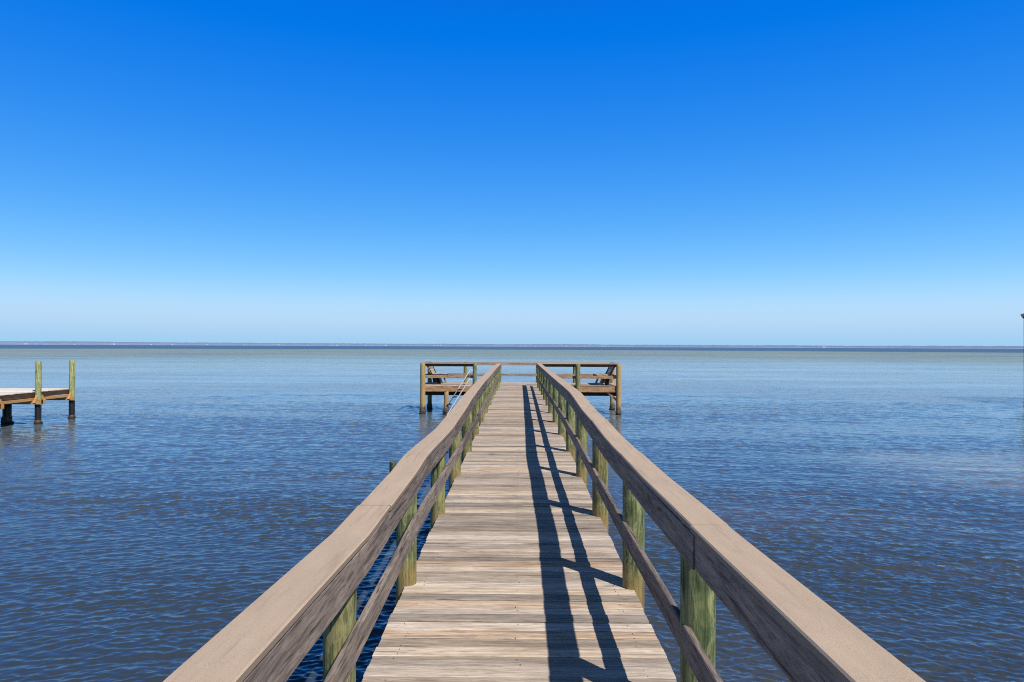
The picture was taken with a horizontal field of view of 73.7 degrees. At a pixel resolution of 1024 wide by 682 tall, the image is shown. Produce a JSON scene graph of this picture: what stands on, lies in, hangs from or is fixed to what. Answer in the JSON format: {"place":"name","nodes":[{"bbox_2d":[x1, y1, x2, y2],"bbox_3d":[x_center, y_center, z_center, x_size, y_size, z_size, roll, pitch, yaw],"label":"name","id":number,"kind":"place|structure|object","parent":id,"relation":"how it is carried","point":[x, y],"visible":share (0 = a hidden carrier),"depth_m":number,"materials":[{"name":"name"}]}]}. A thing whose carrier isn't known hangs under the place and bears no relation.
{"place":"outdoors","nodes":[
{"label":"outdoors","id":0,"kind":"place"},
{"bbox_2d":[0,345,1023,681],"bbox_3d":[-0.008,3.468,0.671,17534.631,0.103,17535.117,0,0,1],"label":"water","id":1,"kind":"structure","parent":0,"point":[166,511],"depth_m":17.67,"materials":[{"name":"blue liquid"}]},
{"bbox_2d":[0,360,75,430],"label":"dock","id":2,"kind":"object","parent":1,"relation":"in","point":[38,395],"visible":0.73,"depth_m":29.56,"materials":[{"name":"brown wood"}]},
{"bbox_2d":[443,391,448,414],"bbox_3d":[-3.310,3.506,34.355,0.313,1.996,0.346,0,0,1],"label":"piling","id":3,"kind":"object","parent":1,"relation":"in","point":[446,402],"visible":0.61,"depth_m":34.25,"materials":[{"name":"brown wood"}]},
{"bbox_2d":[163,361,925,681],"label":"pier","id":4,"kind":"structure","parent":1,"relation":"in","point":[517,571],"depth_m":5.02,"materials":[{"name":"brown wood"}]},
{"bbox_2d":[427,366,448,383],"bbox_3d":[-3.922,1.780,36.226,0.952,0.988,1.900,0,0,1],"label":"bench","id":5,"kind":"object","parent":4,"relation":"on","point":[435,380],"visible":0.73,"depth_m":35.73,"materials":[{"name":"grey wood"}]},
{"bbox_2d":[442,370,472,414],"bbox_3d":[-2.798,2.862,34.417,1.624,2.835,0.480,0,0,1],"label":"swim ladder","id":6,"kind":"object","parent":4,"relation":"attached to","point":[454,396],"visible":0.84,"depth_m":34.20,"materials":[{"name":"white metal"}]},
{"bbox_2d":[593,367,614,384],"bbox_3d":[4.887,1.817,36.243,0.952,0.988,1.900,0,0,1],"label":"bench","id":7,"kind":"object","parent":4,"relation":"on","point":[606,381],"visible":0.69,"depth_m":35.62,"materials":[{"name":"grey wood"}]},
{"bbox_2d":[0,344,1023,348],"bbox_3d":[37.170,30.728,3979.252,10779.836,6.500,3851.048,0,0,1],"label":"shore","id":8,"kind":"structure","parent":0,"point":[490,346],"depth_m":4710.71,"materials":[{"name":"grey"}]},
{"bbox_2d":[0,341,1023,347],"bbox_3d":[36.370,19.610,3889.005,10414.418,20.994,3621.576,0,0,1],"label":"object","id":9,"kind":"object","parent":8,"relation":"on","point":[95,342],"visible":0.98,"depth_m":4777.85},
{"bbox_2d":[0,0,1023,345],"label":"sky","id":10,"kind":"structure","parent":0,"point":[602,172],"materials":[{"name":"blue"}]}
]}

